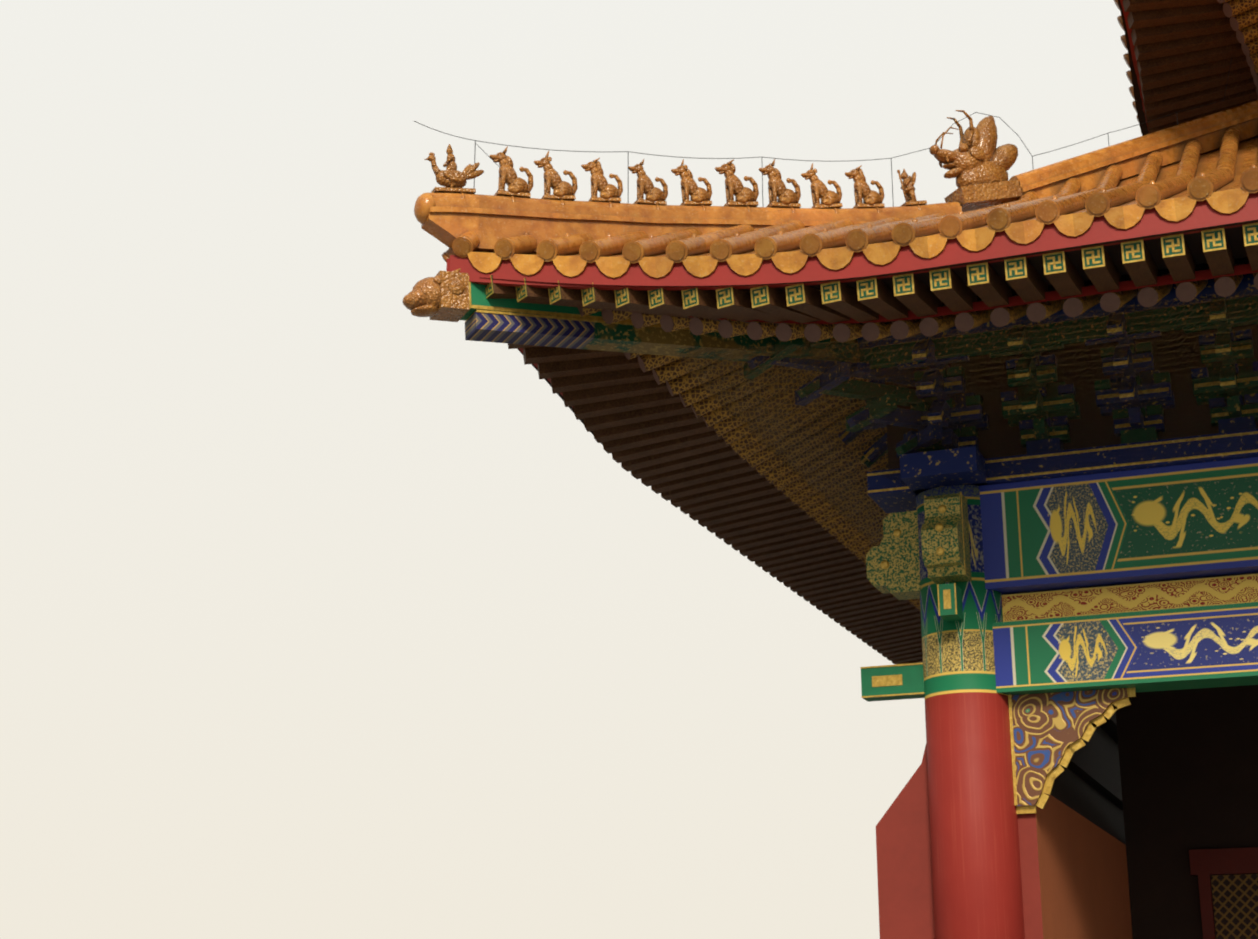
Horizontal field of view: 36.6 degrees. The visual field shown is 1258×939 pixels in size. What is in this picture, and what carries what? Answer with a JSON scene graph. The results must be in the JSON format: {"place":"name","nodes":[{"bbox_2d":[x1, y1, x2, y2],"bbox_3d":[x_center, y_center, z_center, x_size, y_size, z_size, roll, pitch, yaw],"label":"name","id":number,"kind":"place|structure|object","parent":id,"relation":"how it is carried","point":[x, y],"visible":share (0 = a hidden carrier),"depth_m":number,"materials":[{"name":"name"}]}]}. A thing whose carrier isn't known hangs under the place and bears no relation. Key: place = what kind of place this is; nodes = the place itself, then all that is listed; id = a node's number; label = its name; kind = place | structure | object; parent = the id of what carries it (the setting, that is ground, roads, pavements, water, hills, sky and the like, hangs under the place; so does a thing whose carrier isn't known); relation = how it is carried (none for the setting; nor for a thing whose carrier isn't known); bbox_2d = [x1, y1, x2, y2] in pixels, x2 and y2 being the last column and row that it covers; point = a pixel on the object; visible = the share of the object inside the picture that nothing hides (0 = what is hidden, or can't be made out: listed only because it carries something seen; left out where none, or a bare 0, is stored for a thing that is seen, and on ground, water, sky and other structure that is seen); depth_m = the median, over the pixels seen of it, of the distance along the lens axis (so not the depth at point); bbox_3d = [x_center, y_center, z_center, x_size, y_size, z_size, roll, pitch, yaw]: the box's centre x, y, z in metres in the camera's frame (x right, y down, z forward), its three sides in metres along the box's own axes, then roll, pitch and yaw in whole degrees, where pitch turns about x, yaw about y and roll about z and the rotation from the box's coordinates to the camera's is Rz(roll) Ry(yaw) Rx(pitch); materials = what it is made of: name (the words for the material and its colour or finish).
{"place":"outdoors","nodes":[
{"label":"outdoors","id":0,"kind":"place"},
{"bbox_2d":[0,0,1141,938],"label":"sky","id":1,"kind":"structure","parent":0,"point":[324,614],"materials":[{"name":"white"}]},
{"bbox_2d":[414,100,1257,253],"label":"hip ridge","id":2,"kind":"structure","parent":0,"point":[447,219],"depth_m":15.96,"materials":[{"name":"orange ceramic"}]},
{"bbox_2d":[424,144,483,193],"bbox_3d":[-1.395,-2.403,15.226,0.498,0.428,0.144,-1,-15,-24],"label":"immortal on phoenix","id":3,"kind":"object","parent":2,"relation":"on","point":[451,178],"visible":1,"depth_m":15.15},
{"bbox_2d":[489,146,532,197],"bbox_3d":[-0.950,-2.401,15.424,0.365,0.430,0.170,2,-16,-22],"label":"roof beast figurine","id":4,"kind":"object","parent":2,"relation":"on","point":[519,187],"visible":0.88,"depth_m":15.37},
{"bbox_2d":[534,151,577,200],"bbox_3d":[-0.598,-2.405,15.583,0.355,0.443,0.165,-2,-15,-20],"label":"roof beast figurine","id":5,"kind":"object","parent":2,"relation":"on","point":[564,190],"visible":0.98,"depth_m":15.53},
{"bbox_2d":[581,158,622,202],"bbox_3d":[-0.218,-2.387,15.748,0.343,0.392,0.160,-2,-15,-20],"label":"roof beast figurine","id":6,"kind":"object","parent":2,"relation":"on","point":[605,189],"visible":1,"depth_m":15.70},
{"bbox_2d":[628,159,667,204],"bbox_3d":[0.164,-2.395,15.922,0.345,0.406,0.161,1,-16,-23],"label":"roof beast figurine","id":7,"kind":"object","parent":2,"relation":"on","point":[651,192],"visible":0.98,"depth_m":15.87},
{"bbox_2d":[671,159,711,205],"bbox_3d":[0.533,-2.426,16.097,0.346,0.432,0.161,-5,-13,-25],"label":"roof beast figurine","id":8,"kind":"object","parent":2,"relation":"on","point":[696,193],"visible":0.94,"depth_m":16.05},
{"bbox_2d":[508,344,922,663],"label":"eave rafters","id":9,"kind":"object","parent":2,"relation":"attached to","point":[671,430],"visible":0.35,"depth_m":18.13,"materials":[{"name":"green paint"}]},
{"bbox_2d":[446,258,572,406],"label":"eave fascia","id":10,"kind":"structure","parent":9,"relation":"attached to","point":[448,269],"depth_m":15.85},
{"bbox_2d":[402,268,928,368],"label":"corner beam","id":11,"kind":"structure","parent":9,"relation":"attached to","point":[454,296],"depth_m":15.11,"materials":[{"name":"green paint"}]},
{"bbox_2d":[715,159,758,206],"bbox_3d":[0.929,-2.441,16.279,0.376,0.429,0.175,-4,-14,-22],"label":"roof beast figurine","id":12,"kind":"object","parent":2,"relation":"on","point":[741,193],"visible":1,"depth_m":16.23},
{"bbox_2d":[759,159,800,207],"bbox_3d":[1.310,-2.461,16.456,0.376,0.444,0.176,-1,-15,-25],"label":"roof beast figurine","id":13,"kind":"object","parent":2,"relation":"on","point":[788,198],"visible":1,"depth_m":16.40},
{"bbox_2d":[801,163,842,207],"bbox_3d":[1.686,-2.477,16.629,0.352,0.440,0.164,-7,-13,-21],"label":"roof beast figurine","id":14,"kind":"object","parent":2,"relation":"on","point":[825,195],"visible":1,"depth_m":16.58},
{"bbox_2d":[414,58,1231,206],"bbox_3d":[2.228,-4.057,17.349,8.594,4.824,0.007,7,-18,-22],"label":"wire","id":15,"kind":"object","parent":2,"relation":"attached to","point":[805,160],"visible":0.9,"depth_m":16.49,"materials":[{"name":"grey metal"}]},
{"bbox_2d":[845,165,884,207],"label":"roof beast figurine","id":16,"kind":"object","parent":2,"relation":"on","point":[869,196],"visible":0.98,"depth_m":16.76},
{"bbox_2d":[480,220,1257,341],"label":"eave rafters","id":17,"kind":"object","parent":2,"relation":"attached to","point":[932,302],"visible":0.96,"depth_m":14.09,"materials":[{"name":"green paint"}]},
{"bbox_2d":[897,169,926,205],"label":"winged monkey figurine","id":18,"kind":"object","parent":2,"relation":"on","point":[907,186],"visible":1,"depth_m":16.97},
{"bbox_2d":[929,110,1021,211],"bbox_3d":[3.179,-2.847,17.410,0.950,0.914,0.310,-10,-11,-26],"label":"dragon head ornament","id":19,"kind":"object","parent":2,"relation":"on","point":[977,163],"visible":1,"depth_m":17.25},
{"bbox_2d":[452,127,1257,278],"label":"eave tiles","id":20,"kind":"object","parent":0,"point":[1223,179],"visible":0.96,"depth_m":14.36,"materials":[{"name":"orange ceramic"}]},
{"bbox_2d":[441,248,455,262],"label":"eave tiles","id":21,"kind":"object","parent":20,"relation":"attached to","point":[447,254],"depth_m":15.10,"materials":[{"name":"orange ceramic"}]},
{"bbox_2d":[450,192,1257,289],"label":"eave fascia","id":22,"kind":"structure","parent":20,"relation":"attached to","point":[907,258],"depth_m":13.87,"materials":[{"name":"red paint"}]},
{"bbox_2d":[867,429,1257,512],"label":"architrave plate","id":23,"kind":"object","parent":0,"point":[916,474],"visible":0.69,"depth_m":15.70,"materials":[{"name":"blue wood"}]},
{"bbox_2d":[680,354,894,542],"bbox_3d":[3.964,1.450,22.122,1.588,0.964,15.630,-7,-18,21],"label":"net","id":24,"kind":"object","parent":23,"relation":"on","point":[704,375],"visible":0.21,"depth_m":16.88,"materials":[{"name":"brown metal"}]},
{"bbox_2d":[838,380,887,467],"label":"bracket arms","id":25,"kind":"object","parent":23,"relation":"on","point":[872,450],"depth_m":17.56,"materials":[{"name":"blue wood"}]},
{"bbox_2d":[683,288,1257,477],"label":"bird net","id":26,"kind":"object","parent":23,"relation":"on","point":[780,356],"visible":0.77,"depth_m":14.99,"materials":[{"name":"black metal"}]},
{"bbox_2d":[857,263,1257,468],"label":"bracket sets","id":27,"kind":"object","parent":23,"relation":"on","point":[1133,426],"depth_m":15.82,"materials":[{"name":"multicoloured wood"}]},
{"bbox_2d":[743,337,965,457],"bbox_3d":[1.972,-0.585,16.186,2.112,0.867,0.900,7,-18,-22],"label":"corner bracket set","id":28,"kind":"object","parent":27,"relation":"attached to","point":[927,438],"visible":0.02,"depth_m":16.13,"materials":[{"name":"multicoloured wood"}]},
{"bbox_2d":[1118,0,1257,135],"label":"eave rafters","id":29,"kind":"object","parent":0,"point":[1185,51],"visible":0.48,"depth_m":19.00,"materials":[{"name":"green paint"}]},
{"bbox_2d":[1120,0,1148,130],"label":"eave fascia","id":30,"kind":"structure","parent":29,"relation":"attached to","point":[1129,31],"depth_m":19.05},
{"bbox_3d":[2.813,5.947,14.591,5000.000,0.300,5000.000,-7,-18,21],"label":"terrace","id":31,"kind":"structure","parent":0,"visible":0},
{"bbox_2d":[916,485,1024,938],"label":"corner column","id":32,"kind":"structure","parent":31,"relation":"on","point":[976,869],"depth_m":15.38,"materials":[{"name":"red paint"}]},
{"bbox_2d":[860,492,971,701],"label":"beam ends","id":33,"kind":"object","parent":32,"relation":"attached to","point":[892,564],"visible":0.98,"depth_m":15.94,"materials":[{"name":"green paint"}]},
{"bbox_2d":[1008,688,1135,813],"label":"bracket","id":34,"kind":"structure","parent":32,"relation":"attached to","point":[1049,732],"depth_m":15.40,"materials":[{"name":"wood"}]},
{"bbox_2d":[876,745,1132,938],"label":"gable wall","id":35,"kind":"structure","parent":31,"relation":"on","point":[1073,864],"depth_m":15.82,"materials":[{"name":"red paint"}]},
{"bbox_2d":[1067,712,1122,810],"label":"side beams","id":36,"kind":"structure","parent":35,"relation":"on","point":[1094,763],"depth_m":21.48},
{"bbox_2d":[1116,685,1257,938],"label":"interior wall","id":37,"kind":"structure","parent":31,"relation":"on","point":[1188,759],"depth_m":20.07,"materials":[{"name":"red paint"}]},
{"bbox_2d":[979,457,1257,594],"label":"beam","id":38,"kind":"structure","parent":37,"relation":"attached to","point":[1175,522],"depth_m":15.47,"materials":[{"name":"paint"}]},
{"bbox_3d":[6.267,2.762,14.111,0.721,6.120,0.721,-7,-18,21],"label":"column","id":39,"kind":"object","parent":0,"visible":0},
{"bbox_3d":[7.062,1.877,14.046,1.012,0.962,0.125,-7,-18,21],"label":"column sparrow brace","id":40,"kind":"object","parent":39,"relation":"attached to","visible":0},
{"bbox_2d":[992,602,1257,694],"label":"beam","id":41,"kind":"structure","parent":40,"relation":"on","point":[1213,646],"depth_m":15.22,"materials":[{"name":"paint"}]},
{"bbox_2d":[1001,574,1257,621],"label":"frieze board","id":42,"kind":"object","parent":41,"relation":"on","point":[1222,590],"depth_m":15.46,"materials":[{"name":"paint"}]},
{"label":"upper eave tiles","id":43,"kind":"object","parent":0,"visible":0},
{"bbox_2d":[1114,0,1141,133],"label":"eave tiles","id":44,"kind":"object","parent":43,"relation":"attached to","point":[1125,55],"visible":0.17,"depth_m":19.62,"materials":[{"name":"orange ceramic"}]}
]}

